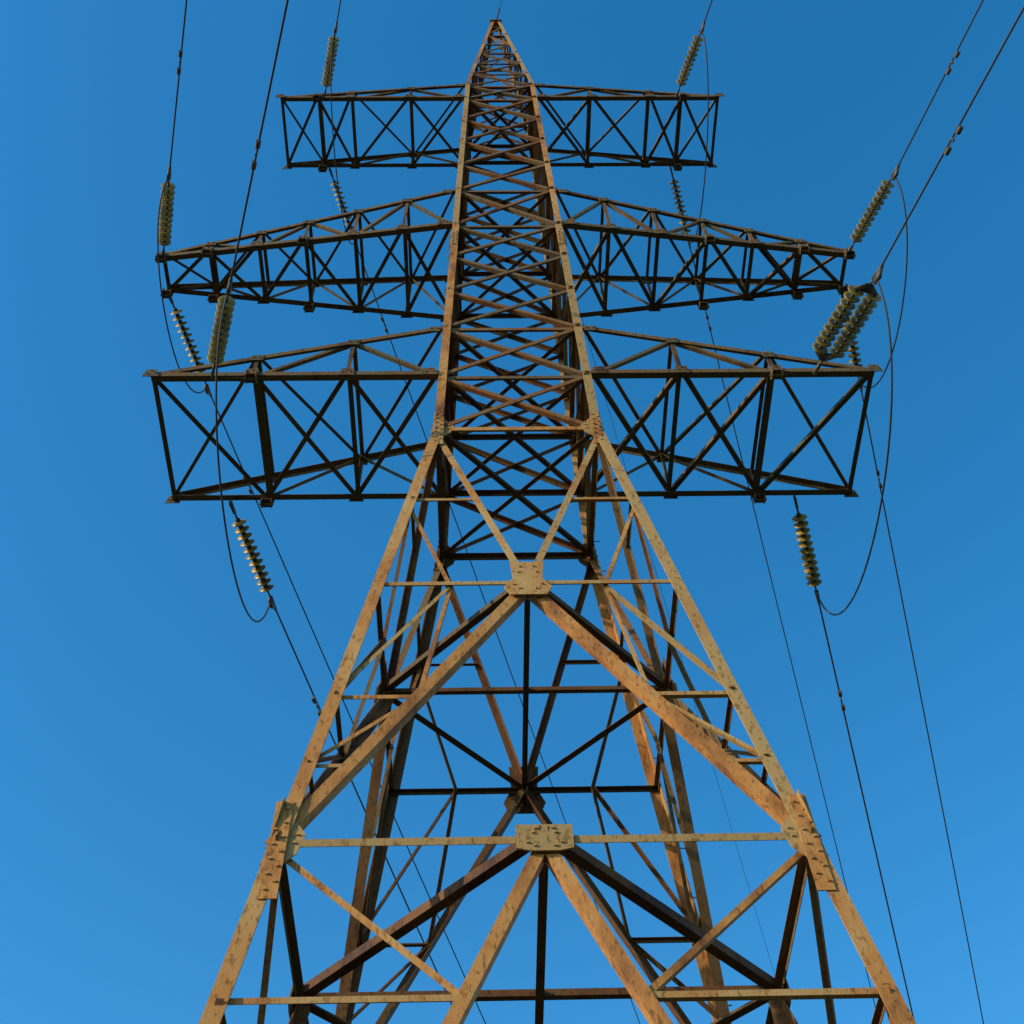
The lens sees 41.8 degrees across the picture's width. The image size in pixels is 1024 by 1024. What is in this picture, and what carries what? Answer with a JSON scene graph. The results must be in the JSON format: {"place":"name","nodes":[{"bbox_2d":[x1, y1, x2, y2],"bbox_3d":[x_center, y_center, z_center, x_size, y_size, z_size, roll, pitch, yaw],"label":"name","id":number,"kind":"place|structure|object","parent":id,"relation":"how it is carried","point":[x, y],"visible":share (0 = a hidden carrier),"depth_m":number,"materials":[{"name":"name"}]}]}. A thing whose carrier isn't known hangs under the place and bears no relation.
{"place":"outdoors","nodes":[
{"label":"outdoors","id":0,"kind":"place"},
{"bbox_2d":[0,0,1023,1023],"label":"sky","id":1,"kind":"structure","parent":0,"point":[153,731],"materials":[{"name":"blue"}]},
{"label":"ground","id":2,"kind":"structure","parent":0,"visible":0},
{"bbox_2d":[142,9,916,1023],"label":"transmission tower","id":3,"kind":"structure","parent":2,"relation":"on","point":[548,843],"depth_m":21.46,"materials":[{"name":"metal"}]},
{"bbox_2d":[159,166,174,257],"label":"insulator string","id":4,"kind":"object","parent":3,"relation":"attached to","point":[165,218],"visible":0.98,"depth_m":28.82,"materials":[{"name":"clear glass"}]},
{"bbox_2d":[169,0,186,165],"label":"power line","id":5,"kind":"object","parent":4,"relation":"attached to","point":[180,55],"visible":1,"depth_m":26.63,"materials":[{"name":"metal"}]},
{"bbox_2d":[168,296,211,396],"bbox_3d":[-7.390,-3.801,30.713,0.300,0.699,2.552,-14,-55,9],"label":"insulator string","id":6,"kind":"object","parent":3,"relation":"attached to","point":[186,335],"visible":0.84,"depth_m":30.64,"materials":[{"name":"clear glass"}]},
{"bbox_2d":[157,180,205,392],"bbox_3d":[-7.243,-4.524,29.039,0.251,1.606,5.142,-2,-54,0],"label":"jumper cable","id":7,"kind":"object","parent":6,"relation":"attached to","point":[190,388],"visible":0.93,"depth_m":27.98,"materials":[{"name":"metal"}]},
{"bbox_2d":[211,397,485,1023],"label":"power line","id":8,"kind":"object","parent":6,"relation":"attached to","point":[250,490],"visible":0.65,"depth_m":34.08,"materials":[{"name":"metal"}]},
{"bbox_2d":[207,278,235,378],"bbox_3d":[-4.973,-3.083,22.875,0.300,0.638,2.266,13,-56,-11],"label":"insulator string","id":9,"kind":"object","parent":3,"relation":"attached to","point":[226,322],"visible":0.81,"depth_m":22.83,"materials":[{"name":"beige glass"}]},
{"bbox_2d":[215,295,270,621],"bbox_3d":[-4.732,-0.312,23.279,0.139,2.354,6.675,-1,-54,-1],"label":"jumper cable","id":10,"kind":"object","parent":9,"relation":"attached to","point":[218,461],"visible":1,"depth_m":21.86,"materials":[{"name":"metal"}]},
{"bbox_2d":[230,0,288,278],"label":"power line","id":11,"kind":"object","parent":9,"relation":"attached to","point":[254,162],"visible":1,"depth_m":20.50,"materials":[{"name":"metal"}]},
{"bbox_2d":[228,500,276,610],"bbox_3d":[-4.977,0.881,25.735,0.300,0.666,2.409,-14,-55,9],"label":"insulator string","id":12,"kind":"object","parent":3,"relation":"attached to","point":[258,569],"visible":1,"depth_m":25.71,"materials":[{"name":"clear glass"}]},
{"bbox_2d":[276,610,451,1004],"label":"power line","id":13,"kind":"object","parent":12,"relation":"attached to","point":[313,699],"visible":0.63,"depth_m":27.60,"materials":[{"name":"metal"}]},
{"bbox_2d":[321,22,338,98],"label":"insulator string","id":14,"kind":"object","parent":3,"relation":"attached to","point":[325,82],"visible":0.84,"depth_m":35.77,"materials":[{"name":"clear glass"}]},
{"bbox_2d":[336,0,340,21],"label":"power line","id":15,"kind":"object","parent":14,"relation":"attached to","point":[338,11],"visible":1,"depth_m":34.82,"materials":[{"name":"metal"}]},
{"bbox_2d":[330,33,353,244],"bbox_3d":[-4.632,-9.732,36.237,0.175,1.699,5.986,-2,-54,0],"label":"jumper cable","id":16,"kind":"object","parent":14,"relation":"attached to","point":[333,132],"visible":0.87,"depth_m":35.06,"materials":[{"name":"metal"}]},
{"bbox_2d":[328,167,358,249],"bbox_3d":[-4.803,-8.628,38.226,0.300,0.669,2.409,-14,-55,9],"label":"insulator string","id":17,"kind":"object","parent":3,"relation":"attached to","point":[341,198],"visible":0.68,"depth_m":38.08,"materials":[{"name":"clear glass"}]},
{"bbox_2d":[358,250,639,1023],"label":"power line","id":18,"kind":"object","parent":17,"relation":"attached to","point":[382,320],"visible":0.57,"depth_m":43.56,"materials":[{"name":"metal"}]},
{"bbox_2d":[577,303,774,974],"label":"power line","id":19,"kind":"object","parent":3,"relation":"attached to","point":[679,651],"visible":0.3,"depth_m":57.82,"materials":[{"name":"metal"}]},
{"bbox_2d":[669,166,690,247],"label":"insulator string","id":20,"kind":"object","parent":3,"relation":"attached to","point":[678,202],"visible":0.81,"depth_m":38.34,"materials":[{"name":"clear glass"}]},
{"bbox_2d":[690,32,708,242],"bbox_3d":[5.117,-9.824,36.447,0.115,1.698,5.985,-2,-54,0],"label":"jumper cable","id":21,"kind":"object","parent":20,"relation":"attached to","point":[707,128],"visible":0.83,"depth_m":35.22,"materials":[{"name":"metal"}]},
{"bbox_2d":[690,248,875,1006],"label":"power line","id":22,"kind":"object","parent":20,"relation":"attached to","point":[709,326],"visible":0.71,"depth_m":44.67,"materials":[{"name":"metal"}]},
{"bbox_2d":[675,21,705,98],"bbox_3d":[4.781,-12.112,35.989,0.300,0.642,2.266,11,-55,-9],"label":"insulator string","id":23,"kind":"object","parent":3,"relation":"attached to","point":[689,61],"visible":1,"depth_m":35.98,"materials":[{"name":"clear glass"}]},
{"bbox_2d":[792,495,821,604],"bbox_3d":[5.728,0.782,25.968,0.299,0.665,2.409,-14,-55,9],"label":"insulator string","id":24,"kind":"object","parent":3,"relation":"attached to","point":[805,543],"visible":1,"depth_m":25.94,"materials":[{"name":"beige glass"}]},
{"bbox_2d":[819,605,913,1017],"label":"power line","id":25,"kind":"object","parent":24,"relation":"attached to","point":[839,691],"visible":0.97,"depth_m":28.62,"materials":[{"name":"metal"}]},
{"bbox_2d":[813,264,883,374],"bbox_3d":[5.765,-3.252,23.028,0.630,0.676,2.481,14,-56,-11],"label":"insulator string","id":26,"kind":"object","parent":3,"relation":"attached to","point":[844,308],"visible":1,"depth_m":23.02,"materials":[{"name":"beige glass"}]},
{"bbox_2d":[818,281,892,615],"bbox_3d":[6.082,-0.481,23.433,0.076,2.348,6.883,0,-54,-1],"label":"jumper cable","id":27,"kind":"object","parent":26,"relation":"attached to","point":[889,437],"visible":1,"depth_m":21.98,"materials":[{"name":"metal"}]},
{"bbox_2d":[882,6,1023,264],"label":"power line","id":28,"kind":"object","parent":26,"relation":"attached to","point":[948,149],"visible":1,"depth_m":20.71,"materials":[{"name":"metal"}]},
{"bbox_2d":[841,292,862,391],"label":"insulator string","id":29,"kind":"object","parent":3,"relation":"attached to","point":[854,355],"visible":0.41,"depth_m":31.14,"materials":[{"name":"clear glass"}]},
{"bbox_2d":[861,392,983,1023],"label":"power line","id":30,"kind":"object","parent":29,"relation":"attached to","point":[878,474],"visible":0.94,"depth_m":35.50,"materials":[{"name":"metal"}]},
{"bbox_2d":[847,164,899,254],"bbox_3d":[7.853,-6.531,29.181,0.300,0.668,2.409,13,-55,-11],"label":"insulator string","id":31,"kind":"object","parent":3,"relation":"attached to","point":[864,224],"visible":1,"depth_m":29.16,"materials":[{"name":"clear glass"}]},
{"bbox_2d":[862,178,907,387],"bbox_3d":[8.245,-4.662,29.379,0.189,1.605,5.121,-1,-54,-1],"label":"jumper cable","id":32,"kind":"object","parent":31,"relation":"attached to","point":[904,283],"visible":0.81,"depth_m":28.36,"materials":[{"name":"metal"}]},
{"bbox_2d":[899,0,983,164],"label":"power line","id":33,"kind":"object","parent":31,"relation":"attached to","point":[955,56],"visible":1,"depth_m":26.98,"materials":[{"name":"metal"}]}
]}

